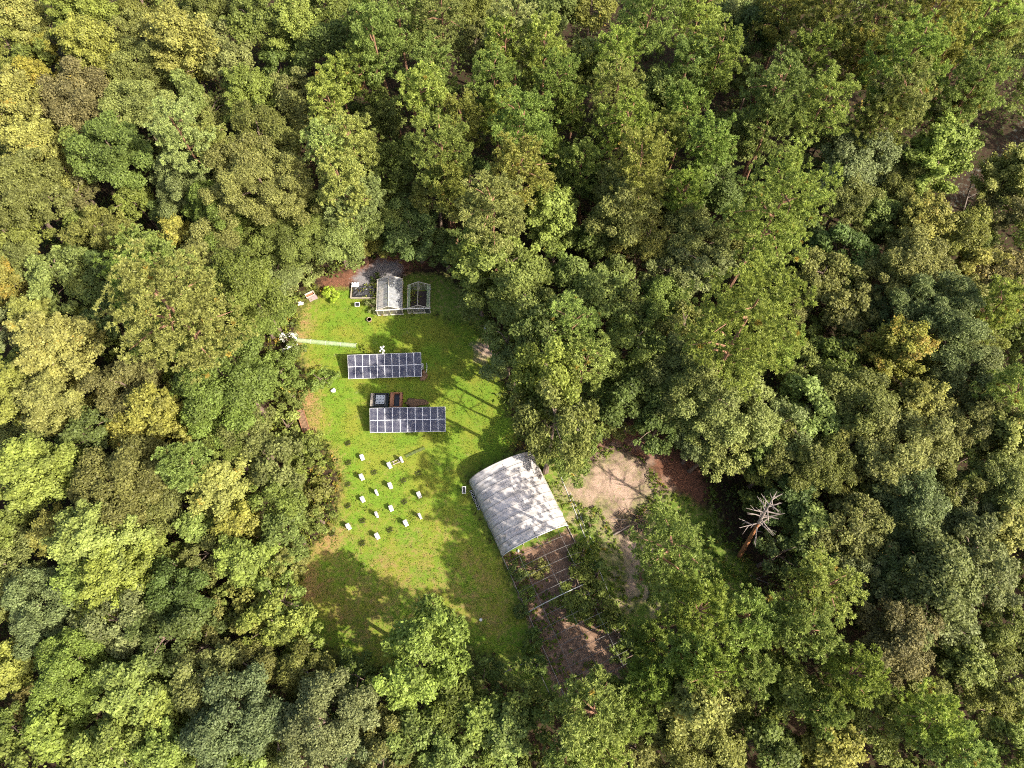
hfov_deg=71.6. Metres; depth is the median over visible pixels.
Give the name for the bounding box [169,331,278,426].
broadleaf tree
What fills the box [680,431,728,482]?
broadleaf tree
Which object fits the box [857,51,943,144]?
pine tree
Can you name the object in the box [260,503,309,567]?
broadleaf tree
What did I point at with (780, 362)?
pine tree
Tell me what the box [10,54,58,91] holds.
broadleaf tree
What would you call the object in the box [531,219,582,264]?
broadleaf tree
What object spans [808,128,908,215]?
broadleaf tree
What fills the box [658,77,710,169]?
pine tree
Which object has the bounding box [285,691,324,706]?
broadleaf tree
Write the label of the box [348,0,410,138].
pine tree
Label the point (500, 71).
pine tree
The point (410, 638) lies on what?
broadleaf tree
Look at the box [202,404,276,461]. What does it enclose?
broadleaf tree
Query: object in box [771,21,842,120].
pine tree
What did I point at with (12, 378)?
broadleaf tree
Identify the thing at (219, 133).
pine tree
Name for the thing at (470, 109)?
pine tree
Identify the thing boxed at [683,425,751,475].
broadleaf tree
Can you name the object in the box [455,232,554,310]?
broadleaf tree
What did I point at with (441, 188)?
pine tree
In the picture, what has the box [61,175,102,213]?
broadleaf tree
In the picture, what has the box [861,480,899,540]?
broadleaf tree
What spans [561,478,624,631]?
irrigation pipe
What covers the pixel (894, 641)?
broadleaf tree
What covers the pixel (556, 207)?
broadleaf tree
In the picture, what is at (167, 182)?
broadleaf tree
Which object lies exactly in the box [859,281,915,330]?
broadleaf tree
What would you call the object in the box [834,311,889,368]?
broadleaf tree
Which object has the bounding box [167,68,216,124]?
broadleaf tree
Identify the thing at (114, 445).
broadleaf tree
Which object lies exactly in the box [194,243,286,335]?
broadleaf tree
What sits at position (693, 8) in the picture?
pine tree
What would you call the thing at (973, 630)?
broadleaf tree
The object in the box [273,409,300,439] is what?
shrub
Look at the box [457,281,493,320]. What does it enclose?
broadleaf tree
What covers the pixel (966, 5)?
pine tree
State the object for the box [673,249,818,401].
pine tree
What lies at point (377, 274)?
shrub
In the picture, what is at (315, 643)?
broadleaf tree
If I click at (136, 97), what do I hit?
broadleaf tree
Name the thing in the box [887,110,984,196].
broadleaf tree
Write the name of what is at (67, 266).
broadleaf tree
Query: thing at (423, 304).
open greenhouse
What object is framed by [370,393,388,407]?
raft trough
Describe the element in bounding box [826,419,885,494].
broadleaf tree
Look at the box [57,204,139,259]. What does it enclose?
broadleaf tree
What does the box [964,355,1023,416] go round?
pine tree
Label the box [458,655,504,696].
broadleaf tree
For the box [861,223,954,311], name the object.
broadleaf tree
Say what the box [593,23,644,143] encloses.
pine tree
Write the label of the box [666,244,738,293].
broadleaf tree
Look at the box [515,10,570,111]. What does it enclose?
pine tree
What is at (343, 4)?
broadleaf tree
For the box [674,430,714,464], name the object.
broadleaf tree
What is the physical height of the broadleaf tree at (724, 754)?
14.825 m
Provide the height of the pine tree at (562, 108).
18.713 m
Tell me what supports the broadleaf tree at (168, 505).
on the ground at (616, 482)
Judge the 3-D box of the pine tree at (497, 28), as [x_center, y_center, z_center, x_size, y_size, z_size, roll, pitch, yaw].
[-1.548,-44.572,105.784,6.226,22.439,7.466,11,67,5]
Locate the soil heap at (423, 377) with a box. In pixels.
[420,370,427,380]
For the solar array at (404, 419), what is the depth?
95.04 m
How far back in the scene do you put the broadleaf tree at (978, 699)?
74.38 m
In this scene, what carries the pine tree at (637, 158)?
on the ground at (616, 482)
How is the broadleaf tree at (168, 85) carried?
on the ground at (616, 482)
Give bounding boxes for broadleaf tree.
[0,0,60,72]
[0,17,34,69]
[0,63,58,133]
[0,112,71,175]
[0,147,68,246]
[0,215,61,281]
[0,238,61,301]
[0,255,31,307]
[0,301,18,355]
[0,361,34,428]
[0,417,47,448]
[0,430,89,513]
[0,502,37,560]
[0,524,47,596]
[0,566,75,661]
[0,583,42,623]
[0,635,40,698]
[0,679,69,721]
[0,700,39,750]
[2,308,107,391]
[3,292,69,321]
[9,368,109,442]
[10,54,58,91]
[17,700,90,766]
[22,499,64,558]
[24,244,102,317]
[25,624,121,726]
[26,30,60,70]
[26,176,75,225]
[30,14,61,47]
[35,54,123,156]
[37,497,158,571]
[39,0,79,35]
[39,151,99,207]
[43,557,97,607]
[48,10,127,83]
[49,691,97,726]
[53,114,84,135]
[53,435,101,467]
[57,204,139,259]
[57,403,117,460]
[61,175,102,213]
[62,110,154,208]
[64,0,120,45]
[64,247,122,309]
[65,434,170,531]
[66,582,152,659]
[69,710,147,767]
[70,599,122,632]
[71,643,125,680]
[76,352,163,422]
[76,532,159,626]
[80,288,136,347]
[89,649,176,726]
[89,690,131,727]
[97,7,152,50]
[97,78,177,163]
[104,36,170,86]
[104,419,148,445]
[108,185,160,230]
[109,432,168,473]
[112,378,198,448]
[117,0,164,23]
[123,605,217,677]
[126,528,173,574]
[128,340,185,383]
[130,716,202,767]
[135,678,196,733]
[137,502,181,534]
[138,0,221,97]
[138,458,189,537]
[142,67,178,124]
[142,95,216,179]
[142,554,217,618]
[146,151,214,219]
[146,191,185,228]
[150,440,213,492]
[156,213,191,253]
[164,642,248,716]
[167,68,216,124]
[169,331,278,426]
[169,374,264,449]
[170,509,215,547]
[172,216,251,270]
[175,661,289,767]
[176,413,213,446]
[177,595,224,638]
[179,532,221,588]
[180,179,252,257]
[181,454,263,520]
[182,0,232,58]
[185,621,240,671]
[194,92,230,131]
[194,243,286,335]
[197,147,321,228]
[198,18,255,87]
[198,431,260,470]
[198,608,230,646]
[200,131,286,227]
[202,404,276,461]
[206,498,265,551]
[210,531,282,592]
[218,0,282,84]
[220,62,276,133]
[225,744,291,767]
[226,582,273,634]
[228,639,278,698]
[230,99,302,191]
[235,586,317,648]
[238,192,339,270]
[241,302,297,343]
[241,705,310,767]
[242,430,306,489]
[246,472,308,528]
[255,570,306,628]
[257,46,301,79]
[259,0,325,78]
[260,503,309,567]
[260,533,308,586]
[268,65,321,144]
[268,255,304,295]
[272,665,380,767]
[273,619,325,669]
[275,631,336,698]
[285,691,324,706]
[286,97,335,147]
[289,19,372,104]
[294,196,370,272]
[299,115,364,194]
[308,0,351,25]
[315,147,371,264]
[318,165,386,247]
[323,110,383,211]
[325,682,346,719]
[326,720,387,767]
[327,182,410,240]
[334,646,385,689]
[351,712,419,767]
[352,234,388,260]
[358,702,424,767]
[359,86,406,141]
[363,131,421,213]
[371,592,473,714]
[377,219,411,259]
[381,190,445,263]
[383,699,457,765]
[408,169,470,240]
[411,227,463,270]
[417,721,477,767]
[425,673,489,733]
[439,225,495,293]
[442,154,493,192]
[444,0,502,43]
[450,19,489,90]
[453,688,505,750]
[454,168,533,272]
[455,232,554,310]
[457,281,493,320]
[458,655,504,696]
[477,742,525,767]
[478,342,521,391]
[479,695,531,767]
[481,320,518,376]
[485,268,558,350]
[498,661,544,721]
[508,335,582,432]
[508,377,599,474]
[509,294,571,383]
[522,182,580,260]
[523,692,564,752]
[525,0,586,65]
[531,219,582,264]
[538,423,603,488]
[541,250,588,293]
[544,140,600,202]
[547,664,630,761]
[552,256,633,332]
[556,393,610,443]
[558,35,613,111]
[562,0,617,43]
[572,210,615,267]
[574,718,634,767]
[581,157,663,258]
[581,346,628,399]
[587,282,648,334]
[591,253,646,296]
[591,371,663,428]
[593,416,636,441]
[599,311,671,381]
[604,201,678,277]
[612,719,670,767]
[625,354,668,406]
[632,273,695,339]
[632,401,678,455]
[634,61,684,155]
[636,698,691,749]
[640,331,698,405]
[641,244,693,300]
[646,166,687,237]
[646,672,735,740]
[652,299,709,348]
[654,340,737,432]
[656,400,704,443]
[661,710,747,767]
[662,201,736,270]
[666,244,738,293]
[674,371,783,449]
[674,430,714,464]
[680,156,745,232]
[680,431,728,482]
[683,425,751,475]
[692,107,779,176]
[706,0,755,35]
[715,674,755,731]
[726,0,799,64]
[727,56,770,109]
[727,228,776,270]
[733,230,781,286]
[733,427,787,474]
[736,395,815,458]
[736,459,789,489]
[739,705,803,767]
[752,528,809,579]
[755,647,825,724]
[757,469,819,525]
[763,421,824,489]
[772,288,813,332]
[773,337,825,406]
[774,502,808,551]
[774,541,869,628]
[776,371,841,437]
[781,499,831,546]
[782,431,857,498]
[783,207,825,258]
[786,125,840,189]
[790,245,868,303]
[790,704,870,767]
[794,528,845,566]
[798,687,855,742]
[806,221,879,287]
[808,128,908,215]
[809,333,864,378]
[810,164,885,232]
[810,491,895,570]
[813,252,862,309]
[813,363,900,451]
[814,280,887,342]
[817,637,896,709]
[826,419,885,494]
[826,553,890,616]
[828,479,873,529]
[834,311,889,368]
[841,162,898,220]
[844,691,916,767]
[845,595,944,696]
[847,188,902,254]
[849,479,880,503]
[850,404,963,498]
[854,313,942,385]
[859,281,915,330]
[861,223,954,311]
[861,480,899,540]
[863,541,923,600]
[866,456,952,551]
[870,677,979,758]
[874,160,936,207]
[875,188,959,252]
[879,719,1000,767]
[881,522,984,651]
[881,524,905,546]
[883,496,952,560]
[885,374,957,422]
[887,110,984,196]
[887,341,944,389]
[888,269,992,371]
[889,675,952,722]
[891,255,969,316]
[902,403,966,469]
[914,592,985,648]
[915,100,977,131]
[918,331,1005,402]
[919,505,1014,598]
[929,632,998,694]
[930,273,995,331]
[930,458,995,513]
[931,387,1016,454]
[935,211,991,260]
[943,485,996,540]
[949,202,994,243]
[953,246,1016,281]
[955,407,1023,462]
[957,446,1023,514]
[957,684,1023,747]
[960,497,1023,557]
[961,709,1023,767]
[966,142,1023,212]
[969,314,1010,355]
[974,189,1023,231]
[974,245,1023,306]
[977,629,1023,707]
[978,553,1023,619]
[978,596,1023,652]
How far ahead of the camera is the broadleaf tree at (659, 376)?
85.57 m
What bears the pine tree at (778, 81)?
on the ground at (616, 482)
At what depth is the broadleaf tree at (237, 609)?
78.47 m
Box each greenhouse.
[376,275,403,315]
[403,281,430,313]
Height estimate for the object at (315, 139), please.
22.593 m
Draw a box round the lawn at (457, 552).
[282,281,554,682]
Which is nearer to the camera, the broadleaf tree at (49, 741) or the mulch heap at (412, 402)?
the broadleaf tree at (49, 741)
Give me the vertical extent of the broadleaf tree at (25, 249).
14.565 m
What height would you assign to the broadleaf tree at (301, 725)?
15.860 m
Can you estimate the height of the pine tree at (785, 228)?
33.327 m
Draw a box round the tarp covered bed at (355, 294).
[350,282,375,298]
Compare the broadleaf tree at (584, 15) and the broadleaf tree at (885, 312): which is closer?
the broadleaf tree at (885, 312)
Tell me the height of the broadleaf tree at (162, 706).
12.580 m
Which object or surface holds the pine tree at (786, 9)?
on the ground at (616, 482)
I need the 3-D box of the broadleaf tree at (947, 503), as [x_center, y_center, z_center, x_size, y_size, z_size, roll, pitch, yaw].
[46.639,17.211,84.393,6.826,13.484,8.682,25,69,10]
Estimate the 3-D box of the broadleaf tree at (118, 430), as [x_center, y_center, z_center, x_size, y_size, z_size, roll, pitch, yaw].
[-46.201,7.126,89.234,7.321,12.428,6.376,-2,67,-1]
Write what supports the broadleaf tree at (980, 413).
on the ground at (616, 482)
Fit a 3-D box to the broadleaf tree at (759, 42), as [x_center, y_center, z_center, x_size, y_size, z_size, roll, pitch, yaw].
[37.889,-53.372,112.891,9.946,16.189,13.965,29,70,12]
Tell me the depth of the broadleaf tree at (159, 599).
76.57 m
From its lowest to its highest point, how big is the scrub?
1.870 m
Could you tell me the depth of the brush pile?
91.07 m
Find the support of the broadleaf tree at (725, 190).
on the ground at (616, 482)
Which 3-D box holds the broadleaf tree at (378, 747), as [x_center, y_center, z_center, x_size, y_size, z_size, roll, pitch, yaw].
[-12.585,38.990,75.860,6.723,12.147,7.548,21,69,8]
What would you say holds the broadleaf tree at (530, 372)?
on the ground at (616, 482)
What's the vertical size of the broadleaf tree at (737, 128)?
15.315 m
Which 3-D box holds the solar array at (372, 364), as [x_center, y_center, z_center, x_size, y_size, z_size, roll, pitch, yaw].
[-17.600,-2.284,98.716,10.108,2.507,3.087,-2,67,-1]
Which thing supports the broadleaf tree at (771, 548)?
on the ground at (616, 482)
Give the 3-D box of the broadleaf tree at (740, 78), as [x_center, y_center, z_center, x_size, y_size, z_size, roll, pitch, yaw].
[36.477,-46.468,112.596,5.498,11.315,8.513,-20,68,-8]
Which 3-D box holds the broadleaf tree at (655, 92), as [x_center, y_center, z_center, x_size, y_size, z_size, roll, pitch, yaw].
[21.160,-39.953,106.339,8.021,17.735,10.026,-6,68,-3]
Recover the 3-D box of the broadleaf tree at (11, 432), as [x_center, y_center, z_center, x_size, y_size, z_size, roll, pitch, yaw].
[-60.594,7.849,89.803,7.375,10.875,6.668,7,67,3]
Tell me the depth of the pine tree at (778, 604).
74.78 m
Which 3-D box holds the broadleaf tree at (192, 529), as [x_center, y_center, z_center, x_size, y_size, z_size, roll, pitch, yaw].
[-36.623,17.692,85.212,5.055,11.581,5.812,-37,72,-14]
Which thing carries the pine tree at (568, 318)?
on the ground at (616, 482)
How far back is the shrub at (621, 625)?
84.46 m
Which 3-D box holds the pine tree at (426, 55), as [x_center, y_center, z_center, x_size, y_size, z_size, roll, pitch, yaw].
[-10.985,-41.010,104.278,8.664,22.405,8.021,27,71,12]
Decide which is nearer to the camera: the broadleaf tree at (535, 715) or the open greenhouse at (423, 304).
the broadleaf tree at (535, 715)
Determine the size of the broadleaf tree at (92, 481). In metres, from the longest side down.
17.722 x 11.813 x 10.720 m
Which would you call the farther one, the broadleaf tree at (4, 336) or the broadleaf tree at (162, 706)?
the broadleaf tree at (4, 336)
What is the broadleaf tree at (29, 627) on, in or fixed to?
on the ground at (616, 482)
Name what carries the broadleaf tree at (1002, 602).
on the ground at (616, 482)
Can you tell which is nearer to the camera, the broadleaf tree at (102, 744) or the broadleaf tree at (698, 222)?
the broadleaf tree at (102, 744)
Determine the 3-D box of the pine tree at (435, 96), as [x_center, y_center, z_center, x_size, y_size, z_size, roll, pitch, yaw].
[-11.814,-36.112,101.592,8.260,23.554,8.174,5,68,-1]
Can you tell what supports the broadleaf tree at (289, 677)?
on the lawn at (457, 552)
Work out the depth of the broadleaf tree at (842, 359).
87.98 m
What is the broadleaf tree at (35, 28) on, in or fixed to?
on the ground at (616, 482)
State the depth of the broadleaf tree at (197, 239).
92.81 m
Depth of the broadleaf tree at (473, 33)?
110.59 m
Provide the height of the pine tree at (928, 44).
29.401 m
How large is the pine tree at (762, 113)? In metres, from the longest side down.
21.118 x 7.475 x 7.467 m
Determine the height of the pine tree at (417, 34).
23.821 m
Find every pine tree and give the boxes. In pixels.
[92,237,258,384]
[93,243,177,330]
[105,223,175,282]
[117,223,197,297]
[173,295,227,358]
[182,111,236,170]
[304,70,350,136]
[315,50,360,156]
[337,39,386,141]
[342,0,392,90]
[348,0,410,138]
[374,0,427,119]
[394,59,455,163]
[404,105,473,230]
[405,30,461,155]
[410,0,466,111]
[423,148,471,244]
[438,88,486,182]
[464,42,522,170]
[478,14,524,136]
[479,82,523,175]
[480,130,558,256]
[483,0,545,85]
[487,85,560,222]
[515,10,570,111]
[530,46,588,151]
[532,127,564,178]
[536,289,612,363]
[540,733,587,767]
[552,83,585,142]
[560,136,606,225]
[561,329,615,398]
[586,49,645,158]
[590,82,658,165]
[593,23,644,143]
[593,669,629,706]
[606,122,677,253]
[608,690,658,745]
[616,0,684,108]
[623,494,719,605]
[626,650,678,711]
[627,617,673,662]
[639,107,688,167]
[653,31,718,161]
[653,572,737,642]
[655,164,710,239]
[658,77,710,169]
[658,626,726,680]
[665,632,746,699]
[667,0,731,77]
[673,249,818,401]
[683,109,739,206]
[684,13,749,152]
[700,583,780,659]
[710,135,843,306]
[715,330,761,380]
[728,647,780,700]
[738,42,813,185]
[740,95,794,186]
[747,0,813,102]
[759,321,805,374]
[762,591,803,626]
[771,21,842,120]
[771,597,848,663]
[781,0,853,101]
[782,59,863,178]
[820,26,886,120]
[823,0,927,122]
[842,88,912,160]
[857,4,956,113]
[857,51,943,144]
[869,0,981,132]
[887,21,973,129]
[893,70,949,132]
[917,0,1023,126]
[926,10,1023,129]
[935,40,1023,124]
[941,76,994,121]
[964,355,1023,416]
[971,273,1023,343]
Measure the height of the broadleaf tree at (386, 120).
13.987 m
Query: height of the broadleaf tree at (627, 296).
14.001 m
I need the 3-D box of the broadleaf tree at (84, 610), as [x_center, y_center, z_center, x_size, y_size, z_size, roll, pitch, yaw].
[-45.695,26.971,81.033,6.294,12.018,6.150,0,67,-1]
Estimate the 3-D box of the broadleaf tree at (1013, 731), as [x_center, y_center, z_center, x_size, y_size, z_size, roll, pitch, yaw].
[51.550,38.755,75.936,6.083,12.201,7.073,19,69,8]
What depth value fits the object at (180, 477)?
76.60 m
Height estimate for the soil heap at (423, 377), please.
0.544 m
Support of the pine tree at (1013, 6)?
on the ground at (616, 482)
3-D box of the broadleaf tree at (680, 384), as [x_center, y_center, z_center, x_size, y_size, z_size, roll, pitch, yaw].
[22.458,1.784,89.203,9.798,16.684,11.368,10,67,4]
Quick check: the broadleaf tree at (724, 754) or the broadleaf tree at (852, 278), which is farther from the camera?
the broadleaf tree at (852, 278)
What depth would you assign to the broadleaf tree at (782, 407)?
83.33 m
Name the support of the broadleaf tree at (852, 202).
on the ground at (616, 482)
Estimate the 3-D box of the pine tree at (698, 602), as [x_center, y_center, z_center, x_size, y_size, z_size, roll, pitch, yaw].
[17.118,24.072,74.161,6.743,26.984,5.658,14,68,6]
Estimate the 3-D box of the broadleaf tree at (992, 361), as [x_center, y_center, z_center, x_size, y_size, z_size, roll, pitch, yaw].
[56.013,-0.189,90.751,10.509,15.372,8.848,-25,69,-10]
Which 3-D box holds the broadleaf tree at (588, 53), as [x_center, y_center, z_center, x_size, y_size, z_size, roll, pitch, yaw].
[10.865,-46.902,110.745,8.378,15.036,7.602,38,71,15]
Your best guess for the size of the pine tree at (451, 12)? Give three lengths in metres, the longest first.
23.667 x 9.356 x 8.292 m
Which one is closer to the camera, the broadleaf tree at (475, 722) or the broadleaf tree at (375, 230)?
the broadleaf tree at (475, 722)
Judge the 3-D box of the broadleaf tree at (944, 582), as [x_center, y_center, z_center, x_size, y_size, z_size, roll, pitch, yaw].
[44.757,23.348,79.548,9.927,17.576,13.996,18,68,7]
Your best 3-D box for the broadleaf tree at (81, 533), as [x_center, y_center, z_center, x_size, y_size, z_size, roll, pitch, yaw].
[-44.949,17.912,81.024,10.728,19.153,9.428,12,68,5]
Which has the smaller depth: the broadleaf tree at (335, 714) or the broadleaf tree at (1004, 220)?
the broadleaf tree at (335, 714)
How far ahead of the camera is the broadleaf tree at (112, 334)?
91.39 m
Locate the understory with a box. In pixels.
[0,0,1023,767]
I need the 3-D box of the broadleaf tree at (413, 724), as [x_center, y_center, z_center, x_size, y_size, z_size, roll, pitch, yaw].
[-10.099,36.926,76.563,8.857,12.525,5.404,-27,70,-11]
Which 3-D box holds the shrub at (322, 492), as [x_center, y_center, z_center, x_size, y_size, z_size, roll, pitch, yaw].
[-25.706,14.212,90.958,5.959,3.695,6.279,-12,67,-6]
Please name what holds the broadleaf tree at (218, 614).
on the ground at (616, 482)
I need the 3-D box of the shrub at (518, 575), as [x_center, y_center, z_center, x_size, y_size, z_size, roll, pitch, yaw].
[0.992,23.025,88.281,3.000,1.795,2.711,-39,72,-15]
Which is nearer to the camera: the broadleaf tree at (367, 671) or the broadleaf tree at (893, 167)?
the broadleaf tree at (367, 671)
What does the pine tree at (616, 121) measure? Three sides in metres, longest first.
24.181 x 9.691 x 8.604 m
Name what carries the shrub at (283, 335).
on the ground at (616, 482)
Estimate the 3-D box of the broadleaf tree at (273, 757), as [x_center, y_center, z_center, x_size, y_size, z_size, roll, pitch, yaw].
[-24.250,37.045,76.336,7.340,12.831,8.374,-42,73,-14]
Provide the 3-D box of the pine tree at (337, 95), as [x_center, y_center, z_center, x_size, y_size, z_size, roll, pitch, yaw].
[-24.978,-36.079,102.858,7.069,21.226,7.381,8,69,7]
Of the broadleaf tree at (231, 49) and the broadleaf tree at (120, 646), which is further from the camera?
the broadleaf tree at (231, 49)
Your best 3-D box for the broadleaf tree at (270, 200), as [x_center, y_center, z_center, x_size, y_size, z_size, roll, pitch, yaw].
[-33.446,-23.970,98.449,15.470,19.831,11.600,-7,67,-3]
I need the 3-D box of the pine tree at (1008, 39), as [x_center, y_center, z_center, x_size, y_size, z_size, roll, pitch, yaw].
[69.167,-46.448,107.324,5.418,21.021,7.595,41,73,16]
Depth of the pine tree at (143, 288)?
73.03 m
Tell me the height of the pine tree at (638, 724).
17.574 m
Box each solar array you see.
[348,353,421,378]
[370,407,445,432]
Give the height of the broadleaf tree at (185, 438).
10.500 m
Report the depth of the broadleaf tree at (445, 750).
71.49 m
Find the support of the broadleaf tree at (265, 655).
on the ground at (616, 482)
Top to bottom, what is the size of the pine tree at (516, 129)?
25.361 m
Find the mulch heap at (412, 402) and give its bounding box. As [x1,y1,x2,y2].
[404,398,428,406]
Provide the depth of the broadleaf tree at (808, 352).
88.10 m
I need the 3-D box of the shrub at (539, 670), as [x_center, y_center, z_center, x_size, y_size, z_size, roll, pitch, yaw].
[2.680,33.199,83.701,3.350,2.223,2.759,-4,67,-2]
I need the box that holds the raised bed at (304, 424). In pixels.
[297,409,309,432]
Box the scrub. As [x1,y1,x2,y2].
[254,259,421,703]
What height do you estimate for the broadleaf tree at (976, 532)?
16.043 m
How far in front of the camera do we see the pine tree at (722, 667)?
63.03 m
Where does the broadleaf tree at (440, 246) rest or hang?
on the ground at (616, 482)
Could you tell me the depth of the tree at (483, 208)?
84.26 m
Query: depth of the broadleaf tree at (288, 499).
81.89 m
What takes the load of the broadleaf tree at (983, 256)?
on the ground at (616, 482)
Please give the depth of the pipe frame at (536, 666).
83.60 m
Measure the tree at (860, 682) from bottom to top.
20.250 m
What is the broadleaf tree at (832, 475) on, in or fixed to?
on the ground at (616, 482)
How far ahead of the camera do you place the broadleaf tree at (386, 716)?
72.60 m
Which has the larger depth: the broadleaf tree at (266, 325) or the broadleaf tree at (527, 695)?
the broadleaf tree at (266, 325)
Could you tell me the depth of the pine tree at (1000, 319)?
84.18 m
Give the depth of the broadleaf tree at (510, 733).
71.97 m
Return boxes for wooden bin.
[389,392,402,407]
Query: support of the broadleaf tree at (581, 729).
on the ground at (616, 482)
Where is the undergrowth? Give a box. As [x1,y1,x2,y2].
[0,0,1023,767]
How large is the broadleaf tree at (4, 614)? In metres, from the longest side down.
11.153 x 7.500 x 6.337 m
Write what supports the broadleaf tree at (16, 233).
on the ground at (616, 482)
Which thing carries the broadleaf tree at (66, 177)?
on the ground at (616, 482)
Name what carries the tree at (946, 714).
on the ground at (616, 482)
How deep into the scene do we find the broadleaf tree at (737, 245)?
95.13 m
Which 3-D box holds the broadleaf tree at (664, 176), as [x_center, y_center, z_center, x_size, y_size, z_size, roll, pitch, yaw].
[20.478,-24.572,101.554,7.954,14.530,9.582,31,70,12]
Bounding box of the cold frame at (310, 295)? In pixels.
[305,291,317,301]
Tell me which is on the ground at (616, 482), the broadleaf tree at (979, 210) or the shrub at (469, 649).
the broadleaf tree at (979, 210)
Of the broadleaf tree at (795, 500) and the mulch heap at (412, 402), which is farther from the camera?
the mulch heap at (412, 402)
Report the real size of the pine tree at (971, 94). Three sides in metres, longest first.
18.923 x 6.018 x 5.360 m
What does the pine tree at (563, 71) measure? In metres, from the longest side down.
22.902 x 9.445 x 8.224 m
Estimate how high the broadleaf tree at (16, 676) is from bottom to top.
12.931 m
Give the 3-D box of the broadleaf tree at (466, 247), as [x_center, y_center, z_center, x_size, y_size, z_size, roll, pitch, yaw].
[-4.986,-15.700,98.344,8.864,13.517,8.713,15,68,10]
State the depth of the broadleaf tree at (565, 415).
74.97 m
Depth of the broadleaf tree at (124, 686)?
70.82 m
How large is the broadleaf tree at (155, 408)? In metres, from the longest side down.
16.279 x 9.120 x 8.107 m
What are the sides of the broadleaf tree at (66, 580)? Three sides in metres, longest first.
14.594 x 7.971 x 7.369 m
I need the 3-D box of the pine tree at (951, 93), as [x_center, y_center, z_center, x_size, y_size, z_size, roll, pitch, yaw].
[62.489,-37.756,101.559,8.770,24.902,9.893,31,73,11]
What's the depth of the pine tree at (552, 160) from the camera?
94.94 m
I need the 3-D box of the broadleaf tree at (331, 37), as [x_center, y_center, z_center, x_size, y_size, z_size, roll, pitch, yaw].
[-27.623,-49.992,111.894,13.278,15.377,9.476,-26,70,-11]
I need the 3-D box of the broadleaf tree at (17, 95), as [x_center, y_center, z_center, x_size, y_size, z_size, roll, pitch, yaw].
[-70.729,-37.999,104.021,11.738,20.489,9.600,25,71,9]
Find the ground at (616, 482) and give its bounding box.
[0,0,1023,767]
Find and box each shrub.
[259,348,305,400]
[265,313,290,336]
[270,573,291,607]
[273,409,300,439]
[275,384,308,410]
[279,332,298,351]
[279,337,306,359]
[284,291,298,306]
[285,446,326,481]
[286,285,298,295]
[286,429,307,468]
[292,543,310,568]
[296,262,315,287]
[297,429,324,456]
[299,263,324,280]
[300,504,337,534]
[303,466,334,517]
[304,365,340,392]
[321,285,339,302]
[339,652,362,686]
[364,299,377,314]
[370,272,380,282]
[455,644,491,679]
[483,657,505,688]
[508,557,528,581]
[513,604,529,619]
[518,584,535,605]
[520,626,542,652]
[521,654,548,677]
[526,557,550,579]
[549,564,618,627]
[566,540,600,566]
[583,515,597,534]
[587,558,612,594]
[588,590,622,623]
[601,615,629,654]
[609,637,647,671]
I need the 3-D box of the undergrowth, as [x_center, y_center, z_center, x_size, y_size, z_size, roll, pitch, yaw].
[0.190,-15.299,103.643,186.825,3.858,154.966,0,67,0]
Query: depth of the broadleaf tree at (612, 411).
85.77 m
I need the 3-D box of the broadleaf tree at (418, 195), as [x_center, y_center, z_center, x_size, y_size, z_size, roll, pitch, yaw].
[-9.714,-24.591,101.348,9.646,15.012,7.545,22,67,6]
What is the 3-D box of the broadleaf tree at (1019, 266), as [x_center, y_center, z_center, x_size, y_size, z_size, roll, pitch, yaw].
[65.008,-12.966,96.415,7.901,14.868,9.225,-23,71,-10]
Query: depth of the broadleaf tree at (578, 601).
84.69 m
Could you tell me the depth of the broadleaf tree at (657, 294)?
90.28 m
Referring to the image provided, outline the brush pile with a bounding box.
[611,506,650,536]
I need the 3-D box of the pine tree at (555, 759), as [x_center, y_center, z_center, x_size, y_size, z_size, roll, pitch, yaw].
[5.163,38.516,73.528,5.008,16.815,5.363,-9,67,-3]
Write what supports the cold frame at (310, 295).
on the lawn at (457, 552)
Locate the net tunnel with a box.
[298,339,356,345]
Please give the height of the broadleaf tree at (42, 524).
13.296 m
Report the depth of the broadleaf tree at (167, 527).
82.25 m
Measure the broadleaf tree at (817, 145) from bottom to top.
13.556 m
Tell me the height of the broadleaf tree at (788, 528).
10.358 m
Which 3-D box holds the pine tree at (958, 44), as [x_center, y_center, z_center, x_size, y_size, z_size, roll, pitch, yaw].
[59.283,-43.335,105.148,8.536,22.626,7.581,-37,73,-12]
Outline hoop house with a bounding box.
[469,452,630,700]
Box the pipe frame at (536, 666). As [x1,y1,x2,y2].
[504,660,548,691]
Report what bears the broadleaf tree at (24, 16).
on the ground at (616, 482)
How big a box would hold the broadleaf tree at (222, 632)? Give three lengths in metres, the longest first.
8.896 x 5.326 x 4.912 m
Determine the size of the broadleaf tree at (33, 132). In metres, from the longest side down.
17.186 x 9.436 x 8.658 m
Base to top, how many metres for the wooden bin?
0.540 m
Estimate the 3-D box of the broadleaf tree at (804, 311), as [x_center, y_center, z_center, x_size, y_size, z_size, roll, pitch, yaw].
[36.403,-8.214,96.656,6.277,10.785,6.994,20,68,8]
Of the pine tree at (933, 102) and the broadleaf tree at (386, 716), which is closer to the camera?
the broadleaf tree at (386, 716)
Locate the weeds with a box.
[497,381,753,694]
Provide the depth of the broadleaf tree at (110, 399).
84.40 m
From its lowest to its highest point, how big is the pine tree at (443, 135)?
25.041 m
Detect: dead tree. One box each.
[737,492,784,558]
[961,169,976,210]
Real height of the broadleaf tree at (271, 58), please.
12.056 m
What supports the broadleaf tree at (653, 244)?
on the ground at (616, 482)

